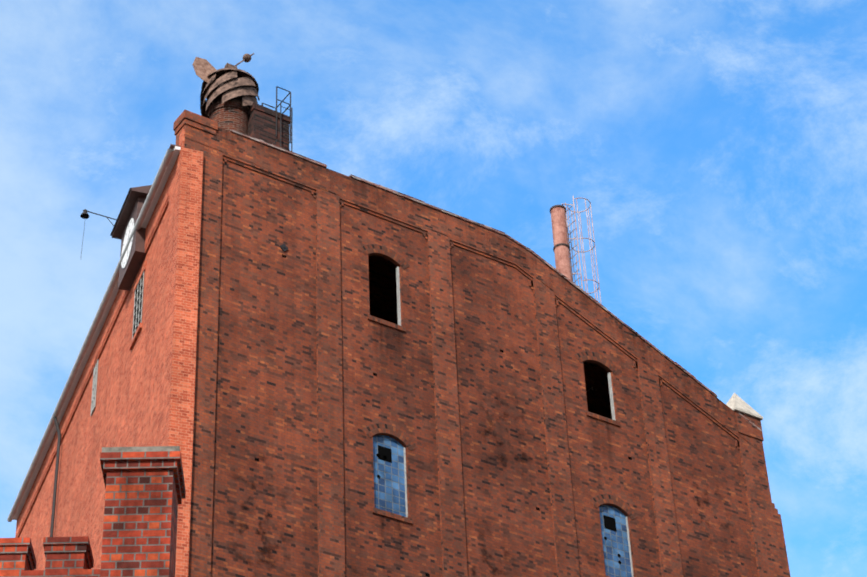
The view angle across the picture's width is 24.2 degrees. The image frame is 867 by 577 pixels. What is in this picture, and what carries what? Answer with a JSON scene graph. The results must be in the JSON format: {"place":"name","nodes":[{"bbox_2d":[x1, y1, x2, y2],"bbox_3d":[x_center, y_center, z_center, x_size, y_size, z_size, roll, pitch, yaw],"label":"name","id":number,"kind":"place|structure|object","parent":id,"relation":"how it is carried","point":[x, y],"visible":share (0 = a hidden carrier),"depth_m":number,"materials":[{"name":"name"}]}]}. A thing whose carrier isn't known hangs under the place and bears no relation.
{"place":"outdoors","nodes":[
{"label":"outdoors","id":0,"kind":"place"},
{"bbox_2d":[247,103,289,149],"bbox_3d":[-4.644,-2.868,55.413,1.192,4.709,0.860,20,-41,-28],"label":"rooftop box","id":1,"kind":"object","parent":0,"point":[261,122],"visible":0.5,"depth_m":56.14,"materials":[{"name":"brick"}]},
{"bbox_2d":[262,86,292,150],"bbox_3d":[-4.475,-4.137,56.261,0.892,3.566,1.182,20,-41,-28],"label":"ladder","id":2,"kind":"object","parent":1,"relation":"attached to","point":[291,116],"visible":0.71,"depth_m":56.65,"materials":[{"name":"grey metal"}]},
{"bbox_2d":[0,0,866,576],"label":"sky","id":3,"kind":"structure","parent":0,"point":[717,149],"materials":[{"name":"blue"}]},
{"bbox_2d":[211,161,757,576],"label":"facade wall","id":4,"kind":"structure","parent":0,"point":[266,397],"depth_m":51.42,"materials":[{"name":"red brick"}]},
{"bbox_2d":[359,244,637,576],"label":"facade arches","id":5,"kind":"structure","parent":4,"relation":"attached to","point":[371,430],"depth_m":53.17,"materials":[{"name":"red brick"}]},
{"bbox_2d":[368,255,611,418],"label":"window","id":6,"kind":"structure","parent":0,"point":[382,289],"depth_m":56.60,"materials":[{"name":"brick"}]},
{"bbox_2d":[208,101,247,134],"bbox_3d":[-5.619,-2.934,55.253,1.210,4.703,1.210,20,-41,-28],"label":"round chimney","id":7,"kind":"object","parent":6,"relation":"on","point":[228,115],"visible":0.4,"depth_m":56.00,"materials":[{"name":"brick"}]},
{"bbox_2d":[200,53,259,117],"bbox_3d":[-5.761,-5.909,57.400,1.668,3.041,1.668,20,-41,-28],"label":"chimney cowl","id":8,"kind":"object","parent":7,"relation":"on","point":[228,71],"visible":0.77,"depth_m":56.52,"materials":[{"name":"brown metal"}]},
{"bbox_2d":[192,57,218,84],"bbox_3d":[-6.389,-6.114,56.916,0.914,0.924,0.084,22,-43,-30],"label":"weather vane","id":9,"kind":"object","parent":8,"relation":"attached to","point":[203,68],"visible":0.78,"depth_m":56.87,"materials":[{"name":"brown metal"}]},
{"bbox_2d":[212,77,247,105],"bbox_3d":[-5.730,-5.271,56.940,1.017,1.027,1.017,20,-41,-28],"label":"cowl","id":10,"kind":"object","parent":8,"relation":"attached to","point":[219,97],"visible":0.1,"depth_m":56.55,"materials":[{"name":"metal"}]},
{"bbox_2d":[551,207,571,280],"bbox_3d":[3.870,0.175,59.149,0.441,6.287,0.441,20,-41,-28],"label":"flue pipe","id":11,"kind":"object","parent":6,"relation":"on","point":[560,235],"visible":0.25,"depth_m":60.09,"materials":[{"name":"metal"}]},
{"bbox_2d":[550,205,569,250],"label":"chimney bands","id":12,"kind":"object","parent":11,"relation":"attached to","point":[567,245],"visible":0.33,"depth_m":60.15,"materials":[{"name":"metal"}]},
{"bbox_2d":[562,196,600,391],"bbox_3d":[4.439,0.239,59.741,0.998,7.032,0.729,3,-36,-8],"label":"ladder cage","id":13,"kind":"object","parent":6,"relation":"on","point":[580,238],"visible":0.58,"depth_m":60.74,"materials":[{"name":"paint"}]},
{"label":"ground","id":14,"kind":"structure","parent":0,"visible":0},
{"bbox_2d":[0,451,185,576],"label":"pier wall","id":15,"kind":"structure","parent":14,"relation":"on","point":[144,508],"depth_m":17.40,"materials":[{"name":"brick"}]},
{"bbox_2d":[102,446,179,451],"bbox_3d":[-2.588,1.579,18.094,0.680,0.149,0.680,-1,-36,-3],"label":"pillar cap","id":16,"kind":"object","parent":15,"relation":"on","point":[142,449],"visible":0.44,"depth_m":17.80,"materials":[{"name":"grey concrete"}]},
{"bbox_2d":[15,129,202,576],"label":"wall","id":17,"kind":"structure","parent":14,"relation":"on","point":[145,393],"depth_m":51.63,"materials":[{"name":"brick"}]},
{"bbox_2d":[50,417,60,536],"bbox_3d":[-10.608,18.387,50.442,0.276,35.814,0.098,11,-38,-18],"label":"downpipe","id":18,"kind":"object","parent":17,"relation":"attached to","point":[56,477],"visible":0.88,"depth_m":59.68,"materials":[{"name":"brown metal"}]},
{"bbox_2d":[7,149,173,521],"bbox_3d":[-10.221,2.046,58.489,0.170,0.085,19.849,11,-38,-18],"label":"gutter","id":19,"kind":"object","parent":17,"relation":"attached to","point":[137,226],"visible":1,"depth_m":57.47,"materials":[{"name":"metal"}]},
{"bbox_2d":[90,359,98,415],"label":"window bars","id":20,"kind":"object","parent":17,"relation":"attached to","point":[94,386],"depth_m":56.87,"materials":[{"name":"grey metal"}]},
{"bbox_2d":[13,146,180,519],"bbox_3d":[-10.035,1.987,58.603,0.205,0.090,19.879,11,-38,-18],"label":"eaves board","id":21,"kind":"object","parent":17,"relation":"attached to","point":[106,310],"visible":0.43,"depth_m":58.18,"materials":[{"name":"brown tin"}]},
{"bbox_2d":[169,144,205,152],"bbox_3d":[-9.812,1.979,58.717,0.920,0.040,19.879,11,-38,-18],"label":"gutter end","id":22,"kind":"object","parent":21,"relation":"on","point":[172,146],"visible":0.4,"depth_m":51.21,"materials":[{"name":"grey metal"}]},
{"bbox_2d":[118,197,146,290],"bbox_3d":[-8.057,-1.199,54.421,0.320,1.820,1.800,11,-38,-18],"label":"clock housing","id":23,"kind":"object","parent":17,"relation":"attached to","point":[128,273],"visible":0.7,"depth_m":53.89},
{"bbox_2d":[80,209,116,253],"bbox_3d":[-9.388,-1.465,57.084,1.233,1.730,0.251,9,-38,-16],"label":"lamp","id":24,"kind":"object","parent":23,"relation":"attached to","point":[84,215],"visible":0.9,"depth_m":57.41,"materials":[{"name":"grey metal"}]},
{"bbox_2d":[121,217,133,268],"bbox_3d":[-8.220,-1.223,54.360,0.001,1.440,1.440,11,-38,-18],"label":"clock face","id":25,"kind":"object","parent":23,"relation":"attached to","point":[130,227],"visible":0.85,"depth_m":54.37},
{"bbox_2d":[110,185,151,238],"bbox_3d":[-8.229,-2.096,55.005,0.600,0.330,2.200,11,-38,-18],"label":"clock canopy","id":26,"kind":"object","parent":23,"relation":"on","point":[133,194],"depth_m":54.63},
{"bbox_2d":[129,261,145,349],"bbox_3d":[-7.741,0.443,52.929,0.070,2.119,1.131,11,-38,-18],"label":"window trim","id":27,"kind":"structure","parent":17,"relation":"attached to","point":[139,328],"depth_m":52.68,"materials":[{"name":"brick"}]},
{"bbox_2d":[132,272,143,338],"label":"window bars","id":28,"kind":"object","parent":27,"relation":"attached to","point":[137,316],"depth_m":52.93,"materials":[{"name":"grey metal"}]},
{"bbox_2d":[133,276,143,336],"bbox_3d":[-7.713,0.500,52.900,0.008,1.709,0.891,11,-38,-18],"label":"window","id":29,"kind":"structure","parent":27,"relation":"attached to","point":[137,305],"depth_m":52.95,"materials":[{"name":"black glass"}]},
{"bbox_2d":[173,110,783,576],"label":"facade trim","id":30,"kind":"structure","parent":14,"relation":"on","point":[333,192],"depth_m":52.63,"materials":[{"name":"red brick"}]},
{"bbox_2d":[279,243,287,251],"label":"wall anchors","id":31,"kind":"object","parent":30,"relation":"attached to","point":[284,247],"depth_m":51.31,"materials":[{"name":"grey metal"}]},
{"bbox_2d":[255,254,631,576],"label":"wall holes","id":32,"kind":"object","parent":30,"relation":"attached to","point":[375,374],"visible":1,"depth_m":51.18,"materials":[{"name":"black"}]},
{"bbox_2d":[234,411,727,573],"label":"dirt blotches","id":33,"kind":"object","parent":30,"relation":"attached to","point":[265,551],"visible":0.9,"depth_m":49.68,"materials":[{"name":"black"}]},
{"bbox_2d":[245,140,736,574],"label":"dirt streaks","id":34,"kind":"object","parent":30,"relation":"attached to","point":[547,273],"visible":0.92,"depth_m":56.39,"materials":[{"name":"black"}]},
{"bbox_2d":[229,129,761,430],"bbox_3d":[1.416,-0.064,55.236,18.856,3.793,0.570,20,-41,-28],"label":"parapet coping","id":35,"kind":"object","parent":30,"relation":"attached to","point":[480,225],"visible":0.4,"depth_m":56.18,"materials":[{"name":"brick"}]},
{"bbox_2d":[369,266,633,576],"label":"window frames","id":36,"kind":"structure","parent":30,"relation":"attached to","point":[399,323],"depth_m":53.00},
{"bbox_2d":[373,435,631,576],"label":"window panels","id":37,"kind":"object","parent":30,"relation":"attached to","point":[389,489],"depth_m":50.01,"materials":[{"name":"blue glass"}]},
{"bbox_2d":[376,445,620,563],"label":"glass block holes","id":38,"kind":"object","parent":37,"relation":"in","point":[384,454],"visible":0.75,"depth_m":49.91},
{"bbox_2d":[726,393,762,419],"bbox_3d":[8.828,3.455,58.957,1.070,1.000,0.950,20,-41,-28],"label":"roof cap","id":39,"kind":"object","parent":30,"relation":"on","point":[735,402],"visible":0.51,"depth_m":58.59,"materials":[{"name":"white concrete"}]},
{"bbox_2d":[772,503,790,576],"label":"wall edge","id":40,"kind":"object","parent":14,"relation":"on","point":[782,545],"visible":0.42,"depth_m":56.34,"materials":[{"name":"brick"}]}
]}

